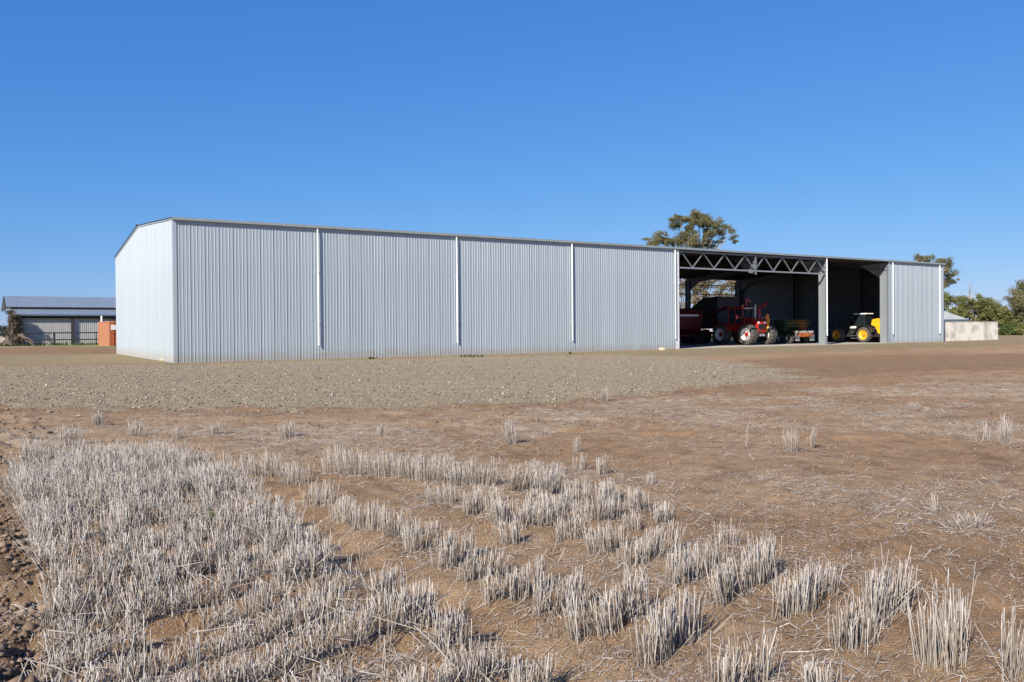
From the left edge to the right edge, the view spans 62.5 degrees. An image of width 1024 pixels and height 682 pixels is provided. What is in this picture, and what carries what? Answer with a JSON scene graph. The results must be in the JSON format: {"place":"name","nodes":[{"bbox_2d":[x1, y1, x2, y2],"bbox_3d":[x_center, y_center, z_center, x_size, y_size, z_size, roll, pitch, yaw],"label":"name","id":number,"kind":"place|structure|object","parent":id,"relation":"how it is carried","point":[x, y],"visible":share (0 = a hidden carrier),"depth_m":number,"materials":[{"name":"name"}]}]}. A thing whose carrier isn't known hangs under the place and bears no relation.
{"place":"outdoors","nodes":[
{"label":"outdoors","id":0,"kind":"place"},
{"bbox_2d":[0,330,1023,681],"bbox_3d":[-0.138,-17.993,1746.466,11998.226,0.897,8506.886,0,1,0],"label":"ground","id":1,"kind":"structure","parent":0,"point":[862,368],"depth_m":9.18,"materials":[{"name":"soil"}]},
{"bbox_2d":[0,325,8,337],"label":"treeline","id":2,"kind":"object","parent":1,"relation":"on","point":[3,330],"visible":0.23,"depth_m":454.43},
{"bbox_2d":[4,309,25,345],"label":"leafy shrub","id":3,"kind":"object","parent":1,"relation":"on","point":[15,320],"visible":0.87,"depth_m":91.13,"materials":[{"name":"green plant"}]},
{"bbox_2d":[0,323,34,345],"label":"dead branches","id":4,"kind":"object","parent":1,"relation":"on","point":[23,336],"visible":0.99,"depth_m":89.80,"materials":[{"name":"wood"}]},
{"bbox_2d":[1,296,115,345],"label":"farm shed","id":5,"kind":"structure","parent":1,"relation":"on","point":[49,313],"depth_m":95.78,"materials":[{"name":"metal"}]},
{"bbox_2d":[26,332,97,345],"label":"rail fence","id":6,"kind":"object","parent":1,"relation":"on","point":[54,339],"visible":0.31,"depth_m":92.91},
{"bbox_2d":[46,425,82,444],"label":"stubble clump","id":7,"kind":"object","parent":1,"relation":"on","point":[66,432],"visible":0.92,"depth_m":12.10,"materials":[{"name":"plant"}]},
{"bbox_2d":[91,410,107,424],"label":"stubble clump","id":8,"kind":"object","parent":1,"relation":"on","point":[99,417],"visible":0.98,"depth_m":14.58,"materials":[{"name":"plant"}]},
{"bbox_2d":[98,321,115,345],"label":"shipping container","id":9,"kind":"object","parent":1,"relation":"on","point":[106,333],"visible":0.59,"depth_m":85.18,"materials":[{"name":"metal"}]},
{"bbox_2d":[110,322,115,344],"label":"door","id":10,"kind":"structure","parent":9,"relation":"in","point":[112,332],"depth_m":84.68,"materials":[{"name":"orange paint"}]},
{"bbox_2d":[118,515,134,534],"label":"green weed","id":11,"kind":"object","parent":1,"relation":"on","point":[126,523],"visible":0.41,"depth_m":6.28,"materials":[{"name":"green plant"}]},
{"bbox_2d":[126,419,143,435],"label":"stubble clump","id":12,"kind":"object","parent":1,"relation":"on","point":[136,429],"visible":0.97,"depth_m":13.01,"materials":[{"name":"plant"}]},
{"bbox_2d":[170,425,184,438],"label":"stubble clump","id":13,"kind":"object","parent":1,"relation":"on","point":[177,435],"visible":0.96,"depth_m":12.66,"materials":[{"name":"plant"}]},
{"bbox_2d":[204,509,220,534],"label":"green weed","id":14,"kind":"object","parent":1,"relation":"on","point":[212,513],"visible":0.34,"depth_m":6.46,"materials":[{"name":"green plant"}]},
{"bbox_2d":[205,420,224,434],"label":"stubble clump","id":15,"kind":"object","parent":1,"relation":"on","point":[212,430],"visible":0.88,"depth_m":13.15,"materials":[{"name":"plant"}]},
{"bbox_2d":[232,447,283,478],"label":"stubble clump","id":16,"kind":"object","parent":1,"relation":"on","point":[254,468],"visible":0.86,"depth_m":9.28,"materials":[{"name":"plant"}]},
{"bbox_2d":[0,427,563,681],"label":"stubble","id":17,"kind":"object","parent":1,"relation":"on","point":[68,467],"visible":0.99,"depth_m":5.09,"materials":[{"name":"plant"}]},
{"bbox_2d":[0,341,570,358],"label":"weeds","id":18,"kind":"object","parent":1,"relation":"on","point":[66,343],"visible":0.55,"depth_m":92.02,"materials":[{"name":"green plant"}]},
{"bbox_2d":[277,420,301,437],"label":"stubble clump","id":19,"kind":"object","parent":1,"relation":"on","point":[291,433],"visible":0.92,"depth_m":12.84,"materials":[{"name":"plant"}]},
{"bbox_2d":[278,460,313,485],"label":"stubble clump","id":20,"kind":"object","parent":1,"relation":"on","point":[289,471],"visible":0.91,"depth_m":8.77,"materials":[{"name":"plant"}]},
{"bbox_2d":[298,478,347,505],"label":"stubble clump","id":21,"kind":"object","parent":1,"relation":"on","point":[319,501],"visible":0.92,"depth_m":7.65,"materials":[{"name":"plant"}]},
{"bbox_2d":[321,444,373,475],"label":"stubble clump","id":22,"kind":"object","parent":1,"relation":"on","point":[337,464],"visible":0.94,"depth_m":9.39,"materials":[{"name":"plant"}]},
{"bbox_2d":[327,492,387,531],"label":"stubble clump","id":23,"kind":"object","parent":1,"relation":"on","point":[343,515],"visible":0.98,"depth_m":6.77,"materials":[{"name":"plant"}]},
{"bbox_2d":[377,424,387,436],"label":"stubble clump","id":24,"kind":"object","parent":1,"relation":"on","point":[381,432],"visible":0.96,"depth_m":12.78,"materials":[{"name":"plant"}]},
{"bbox_2d":[363,449,415,479],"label":"stubble clump","id":25,"kind":"object","parent":1,"relation":"on","point":[379,461],"visible":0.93,"depth_m":9.13,"materials":[{"name":"plant"}]},
{"bbox_2d":[378,498,418,539],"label":"stubble clump","id":26,"kind":"object","parent":1,"relation":"on","point":[387,526],"visible":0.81,"depth_m":6.48,"materials":[{"name":"plant"}]},
{"bbox_2d":[0,354,829,415],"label":"gravel","id":27,"kind":"structure","parent":1,"relation":"on","point":[337,388],"depth_m":27.13,"materials":[{"name":"gravel"}]},
{"bbox_2d":[396,517,440,553],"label":"stubble clump","id":28,"kind":"object","parent":1,"relation":"on","point":[419,540],"visible":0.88,"depth_m":6.11,"materials":[{"name":"plant"}]},
{"bbox_2d":[407,452,454,483],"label":"stubble clump","id":29,"kind":"object","parent":1,"relation":"on","point":[432,478],"visible":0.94,"depth_m":8.84,"materials":[{"name":"plant"}]},
{"bbox_2d":[424,480,455,504],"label":"stubble clump","id":30,"kind":"object","parent":1,"relation":"on","point":[437,495],"visible":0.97,"depth_m":7.70,"materials":[{"name":"plant"}]},
{"bbox_2d":[430,524,476,569],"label":"stubble clump","id":31,"kind":"object","parent":1,"relation":"on","point":[468,544],"visible":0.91,"depth_m":5.66,"materials":[{"name":"plant"}]},
{"bbox_2d":[443,456,505,486],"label":"stubble clump","id":32,"kind":"object","parent":1,"relation":"on","point":[458,479],"visible":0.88,"depth_m":8.60,"materials":[{"name":"plant"}]},
{"bbox_2d":[459,487,495,515],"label":"stubble clump","id":33,"kind":"object","parent":1,"relation":"on","point":[474,501],"visible":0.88,"depth_m":7.30,"materials":[{"name":"plant"}]},
{"bbox_2d":[456,545,509,582],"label":"stubble clump","id":34,"kind":"object","parent":1,"relation":"on","point":[474,569],"visible":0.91,"depth_m":5.33,"materials":[{"name":"plant"}]},
{"bbox_2d":[470,482,506,501],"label":"stubble clump","id":35,"kind":"object","parent":1,"relation":"on","point":[482,492],"visible":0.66,"depth_m":7.76,"materials":[{"name":"plant"}]},
{"bbox_2d":[486,494,515,524],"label":"stubble clump","id":36,"kind":"object","parent":1,"relation":"on","point":[500,511],"visible":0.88,"depth_m":6.88,"materials":[{"name":"plant"}]},
{"bbox_2d":[479,564,527,607],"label":"stubble clump","id":37,"kind":"object","parent":1,"relation":"on","point":[511,590],"visible":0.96,"depth_m":4.88,"materials":[{"name":"plant"}]},
{"bbox_2d":[496,416,517,444],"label":"stubble clump","id":38,"kind":"object","parent":1,"relation":"on","point":[509,435],"visible":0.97,"depth_m":11.75,"materials":[{"name":"plant"}]},
{"bbox_2d":[491,512,526,544],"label":"stubble clump","id":39,"kind":"object","parent":1,"relation":"on","point":[514,534],"visible":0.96,"depth_m":6.16,"materials":[{"name":"plant"}]},
{"bbox_2d":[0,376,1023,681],"bbox_3d":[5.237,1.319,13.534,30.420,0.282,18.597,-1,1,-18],"label":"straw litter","id":40,"kind":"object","parent":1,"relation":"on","point":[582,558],"visible":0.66,"depth_m":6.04,"materials":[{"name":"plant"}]},
{"bbox_2d":[0,375,1023,681],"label":"soil clods","id":41,"kind":"object","parent":1,"relation":"on","point":[28,627],"visible":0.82,"depth_m":6.32,"materials":[{"name":"soil"}]},
{"bbox_2d":[500,459,544,490],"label":"stubble clump","id":42,"kind":"object","parent":1,"relation":"on","point":[512,481],"visible":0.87,"depth_m":8.30,"materials":[{"name":"plant"}]},
{"bbox_2d":[114,217,945,362],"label":"machinery shed","id":43,"kind":"structure","parent":1,"relation":"on","point":[189,290],"depth_m":55.62,"materials":[{"name":"metal"}]},
{"bbox_2d":[679,309,704,344],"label":"seed box","id":44,"kind":"object","parent":43,"relation":"on","point":[690,322],"visible":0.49,"depth_m":78.42,"materials":[{"name":"red paint"}]},
{"bbox_2d":[679,296,739,343],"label":"grain cart","id":45,"kind":"object","parent":43,"relation":"on","point":[714,310],"visible":0.47,"depth_m":81.08,"materials":[{"name":"red paint"}]},
{"bbox_2d":[712,299,777,344],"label":"tractor","id":46,"kind":"object","parent":43,"relation":"on","point":[744,325],"visible":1,"depth_m":76.36,"materials":[{"name":"metal"}]},
{"bbox_2d":[776,331,813,343],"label":"trailer","id":47,"kind":"object","parent":43,"relation":"on","point":[788,337],"visible":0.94,"depth_m":79.31,"materials":[{"name":"metal"}]},
{"bbox_2d":[774,320,808,330],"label":"harvester front","id":48,"kind":"object","parent":47,"relation":"on","point":[790,325],"visible":0.99,"depth_m":79.41,"materials":[{"name":"green paint"}]},
{"bbox_2d":[827,313,879,341],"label":"tractor","id":49,"kind":"object","parent":43,"relation":"on","point":[863,327],"visible":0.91,"depth_m":81.68,"materials":[{"name":"metal"}]},
{"bbox_2d":[505,553,557,600],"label":"stubble clump","id":50,"kind":"object","parent":1,"relation":"on","point":[538,570],"visible":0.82,"depth_m":5.01,"materials":[{"name":"plant"}]},
{"bbox_2d":[525,484,548,510],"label":"stubble clump","id":51,"kind":"object","parent":1,"relation":"on","point":[531,494],"visible":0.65,"depth_m":7.42,"materials":[{"name":"plant"}]},
{"bbox_2d":[507,643,570,681],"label":"stubble clump","id":52,"kind":"object","parent":1,"relation":"on","point":[537,675],"visible":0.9,"depth_m":3.69,"materials":[{"name":"plant"}]},
{"bbox_2d":[515,497,569,527],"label":"stubble clump","id":53,"kind":"object","parent":1,"relation":"on","point":[546,520],"visible":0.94,"depth_m":6.75,"materials":[{"name":"plant"}]},
{"bbox_2d":[530,461,565,495],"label":"stubble clump","id":54,"kind":"object","parent":1,"relation":"on","point":[550,482],"visible":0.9,"depth_m":8.09,"materials":[{"name":"plant"}]},
{"bbox_2d":[537,485,574,514],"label":"stubble clump","id":55,"kind":"object","parent":1,"relation":"on","point":[562,501],"visible":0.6,"depth_m":7.14,"materials":[{"name":"plant"}]},
{"bbox_2d":[526,565,602,618],"bbox_3d":[0.293,1.398,4.661,0.477,0.272,0.263,-1,1,-24],"label":"stubble clump","id":56,"kind":"object","parent":1,"relation":"on","point":[574,584],"visible":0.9,"depth_m":4.66,"materials":[{"name":"plant"}]},
{"bbox_2d":[553,512,589,543],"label":"stubble clump","id":57,"kind":"object","parent":1,"relation":"on","point":[576,529],"visible":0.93,"depth_m":6.29,"materials":[{"name":"plant"}]},
{"bbox_2d":[572,436,580,452],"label":"stubble clump","id":58,"kind":"object","parent":1,"relation":"on","point":[576,447],"visible":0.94,"depth_m":10.94,"materials":[{"name":"plant"}]},
{"bbox_2d":[564,476,591,505],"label":"stubble clump","id":59,"kind":"object","parent":1,"relation":"on","point":[575,493],"visible":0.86,"depth_m":7.68,"materials":[{"name":"plant"}]},
{"bbox_2d":[572,452,586,470],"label":"stubble clump","id":60,"kind":"object","parent":1,"relation":"on","point":[581,460],"visible":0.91,"depth_m":9.53,"materials":[{"name":"plant"}]},
{"bbox_2d":[569,498,592,520],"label":"stubble clump","id":61,"kind":"object","parent":1,"relation":"on","point":[573,510],"visible":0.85,"depth_m":6.85,"materials":[{"name":"plant"}]},
{"bbox_2d":[543,563,658,644],"bbox_3d":[0.495,1.370,4.469,0.787,0.343,0.252,-1,1,-44],"label":"stubble clump","id":62,"kind":"object","parent":1,"relation":"on","point":[626,608],"visible":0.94,"depth_m":4.40,"materials":[{"name":"plant"}]},
{"bbox_2d":[596,453,612,474],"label":"stubble clump","id":63,"kind":"object","parent":1,"relation":"on","point":[601,471],"visible":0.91,"depth_m":9.25,"materials":[{"name":"plant"}]},
{"bbox_2d":[580,520,630,554],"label":"stubble clump","id":64,"kind":"object","parent":1,"relation":"on","point":[610,537],"visible":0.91,"depth_m":5.96,"materials":[{"name":"plant"}]},
{"bbox_2d":[587,492,624,521],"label":"stubble clump","id":65,"kind":"object","parent":1,"relation":"on","point":[600,510],"visible":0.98,"depth_m":6.93,"materials":[{"name":"plant"}]},
{"bbox_2d":[599,386,612,400],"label":"stubble clump","id":66,"kind":"object","parent":1,"relation":"on","point":[606,393],"visible":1,"depth_m":18.71,"materials":[{"name":"plant"}]},
{"bbox_2d":[595,477,622,503],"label":"stubble clump","id":67,"kind":"object","parent":1,"relation":"on","point":[604,492],"visible":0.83,"depth_m":7.74,"materials":[{"name":"plant"}]},
{"bbox_2d":[622,509,641,533],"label":"stubble clump","id":68,"kind":"object","parent":1,"relation":"on","point":[633,515],"visible":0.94,"depth_m":6.58,"materials":[{"name":"plant"}]},
{"bbox_2d":[626,486,648,513],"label":"stubble clump","id":69,"kind":"object","parent":1,"relation":"on","point":[635,506],"visible":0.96,"depth_m":7.34,"materials":[{"name":"plant"}]},
{"bbox_2d":[611,520,686,569],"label":"stubble clump","id":70,"kind":"object","parent":1,"relation":"on","point":[648,544],"visible":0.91,"depth_m":5.72,"materials":[{"name":"plant"}]},
{"bbox_2d":[646,470,655,483],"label":"stubble clump","id":71,"kind":"object","parent":1,"relation":"on","point":[648,478],"visible":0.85,"depth_m":8.56,"materials":[{"name":"plant"}]},
{"bbox_2d":[650,495,674,522],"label":"stubble clump","id":72,"kind":"object","parent":1,"relation":"on","point":[664,517],"visible":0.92,"depth_m":6.90,"materials":[{"name":"plant"}]},
{"bbox_2d":[620,574,707,670],"bbox_3d":[0.751,1.372,4.113,0.349,0.327,0.608,0,1,19],"label":"stubble clump","id":73,"kind":"object","parent":1,"relation":"on","point":[669,628],"visible":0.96,"depth_m":4.08,"materials":[{"name":"plant"}]},
{"bbox_2d":[642,208,738,297],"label":"gum tree","id":74,"kind":"object","parent":1,"relation":"on","point":[686,238],"visible":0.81,"depth_m":123.06,"materials":[{"name":"green plant"}]},
{"bbox_2d":[656,536,726,589],"bbox_3d":[1.130,1.377,5.282,0.187,0.275,0.679,0,1,45],"label":"stubble clump","id":75,"kind":"object","parent":1,"relation":"on","point":[684,569],"visible":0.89,"depth_m":5.27,"materials":[{"name":"plant"}]},
{"bbox_2d":[679,279,705,308],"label":"scrub tree","id":76,"kind":"object","parent":1,"relation":"on","point":[681,287],"visible":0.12,"depth_m":118.25,"materials":[{"name":"green plant"}]},
{"bbox_2d":[691,280,725,329],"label":"scrub tree","id":77,"kind":"object","parent":1,"relation":"on","point":[703,290],"visible":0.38,"depth_m":114.83,"materials":[{"name":"brown plant"}]},
{"bbox_2d":[709,280,734,296],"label":"scrub tree","id":78,"kind":"object","parent":1,"relation":"on","point":[727,293],"visible":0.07,"depth_m":121.83,"materials":[{"name":"green plant"}]},
{"bbox_2d":[707,519,744,545],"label":"stubble clump","id":79,"kind":"object","parent":1,"relation":"on","point":[720,536],"visible":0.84,"depth_m":6.11,"materials":[{"name":"plant"}]},
{"bbox_2d":[719,280,735,296],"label":"scrub tree","id":80,"kind":"object","parent":1,"relation":"on","point":[731,283],"visible":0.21,"depth_m":116.87,"materials":[{"name":"green plant"}]},
{"bbox_2d":[698,620,783,681],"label":"stubble clump","id":81,"kind":"object","parent":1,"relation":"on","point":[726,674],"visible":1,"depth_m":3.65,"materials":[{"name":"plant"}]},
{"bbox_2d":[691,530,790,607],"bbox_3d":[1.415,1.361,5.053,1.018,0.322,0.337,-1,1,-45],"label":"stubble clump","id":82,"kind":"object","parent":1,"relation":"on","point":[766,563],"visible":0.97,"depth_m":5.05,"materials":[{"name":"plant"}]},
{"bbox_2d":[777,428,807,452],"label":"stubble clump","id":83,"kind":"object","parent":1,"relation":"on","point":[791,444],"visible":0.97,"depth_m":10.72,"materials":[{"name":"plant"}]},
{"bbox_2d":[768,557,827,620],"bbox_3d":[1.589,1.369,4.669,0.537,0.287,0.222,-1,1,-39],"label":"stubble clump","id":84,"kind":"object","parent":1,"relation":"on","point":[803,598],"visible":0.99,"depth_m":4.61,"materials":[{"name":"plant"}]},
{"bbox_2d":[807,429,816,448],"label":"stubble clump","id":85,"kind":"object","parent":1,"relation":"on","point":[811,440],"visible":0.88,"depth_m":11.09,"materials":[{"name":"plant"}]},
{"bbox_2d":[800,654,854,681],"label":"stubble clump","id":86,"kind":"object","parent":1,"relation":"on","point":[817,673],"visible":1,"depth_m":3.58,"materials":[{"name":"plant"}]},
{"bbox_2d":[811,558,843,599],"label":"stubble clump","id":87,"kind":"object","parent":1,"relation":"on","point":[833,575],"visible":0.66,"depth_m":4.93,"materials":[{"name":"plant"}]},
{"bbox_2d":[827,588,881,654],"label":"stubble clump","id":88,"kind":"object","parent":1,"relation":"on","point":[851,631],"visible":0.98,"depth_m":4.13,"materials":[{"name":"plant"}]},
{"bbox_2d":[839,545,920,628],"bbox_3d":[2.035,1.322,4.545,0.451,0.414,0.397,0,1,0],"label":"stubble clump","id":89,"kind":"object","parent":1,"relation":"on","point":[877,600],"visible":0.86,"depth_m":4.58,"materials":[{"name":"plant"}]},
{"bbox_2d":[907,402,917,409],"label":"stubble clump","id":90,"kind":"object","parent":1,"relation":"on","point":[909,407],"visible":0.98,"depth_m":15.97,"materials":[{"name":"plant"}]},
{"bbox_2d":[922,491,937,510],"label":"stubble clump","id":91,"kind":"object","parent":1,"relation":"on","point":[932,506],"visible":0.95,"depth_m":7.27,"materials":[{"name":"plant"}]},
{"bbox_2d":[912,252,960,287],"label":"gum tree","id":92,"kind":"object","parent":1,"relation":"on","point":[947,270],"visible":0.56,"depth_m":119.69,"materials":[{"name":"green plant"}]},
{"bbox_2d":[906,562,983,674],"bbox_3d":[2.011,1.286,3.892,0.383,0.467,0.246,0,1,0],"label":"stubble clump","id":93,"kind":"object","parent":1,"relation":"on","point":[952,635],"visible":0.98,"depth_m":3.87,"materials":[{"name":"plant"}]},
{"bbox_2d":[944,291,968,318],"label":"bushy tree","id":94,"kind":"object","parent":1,"relation":"on","point":[948,299],"visible":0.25,"depth_m":112.36,"materials":[{"name":"green plant"}]},
{"bbox_2d":[944,311,968,320],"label":"cottage","id":95,"kind":"structure","parent":1,"relation":"on","point":[948,316],"depth_m":100.38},
{"bbox_2d":[938,510,994,530],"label":"stubble clump","id":96,"kind":"object","parent":1,"relation":"on","point":[974,518],"visible":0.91,"depth_m":6.59,"materials":[{"name":"plant"}]},
{"bbox_2d":[961,283,976,318],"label":"dead tree","id":97,"kind":"object","parent":1,"relation":"on","point":[969,294],"visible":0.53,"depth_m":110.90,"materials":[{"name":"wood"}]},
{"bbox_2d":[944,321,997,340],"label":"rendered wall","id":98,"kind":"structure","parent":1,"relation":"on","point":[967,330],"depth_m":87.32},
{"bbox_2d":[953,293,995,320],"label":"bushy tree","id":99,"kind":"object","parent":1,"relation":"on","point":[983,308],"visible":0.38,"depth_m":107.08,"materials":[{"name":"green plant"}]},
{"bbox_2d":[977,422,994,440],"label":"stubble clump","id":100,"kind":"object","parent":1,"relation":"on","point":[984,438],"visible":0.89,"depth_m":11.82,"materials":[{"name":"plant"}]},
{"bbox_2d":[976,297,1020,331],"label":"bushy tree","id":101,"kind":"object","parent":1,"relation":"on","point":[1002,315],"visible":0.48,"depth_m":108.32,"materials":[{"name":"green plant"}]},
{"bbox_2d":[975,601,1023,681],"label":"stubble clump","id":102,"kind":"object","parent":1,"relation":"on","point":[1013,652],"visible":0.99,"depth_m":3.67,"materials":[{"name":"plant"}]},
{"bbox_2d":[995,413,1017,446],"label":"stubble clump","id":103,"kind":"object","parent":1,"relation":"on","point":[1004,431],"visible":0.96,"depth_m":11.09,"materials":[{"name":"plant"}]},
{"bbox_2d":[998,322,1018,334],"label":"shrub","id":104,"kind":"object","parent":1,"relation":"on","point":[1006,329],"visible":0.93,"depth_m":102.11,"materials":[{"name":"green plant"}]},
{"bbox_2d":[1002,279,1023,331],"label":"bushy tree","id":105,"kind":"object","parent":1,"relation":"on","point":[1016,302],"visible":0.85,"depth_m":110.59,"materials":[{"name":"green plant"}]},
{"bbox_2d":[1013,322,1023,334],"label":"shrub","id":106,"kind":"object","parent":1,"relation":"on","point":[1020,328],"visible":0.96,"depth_m":102.49,"materials":[{"name":"green plant"}]},
{"bbox_2d":[0,0,1023,332],"label":"sky","id":107,"kind":"structure","parent":0,"point":[870,129],"materials":[{"name":"blue"}]}
]}

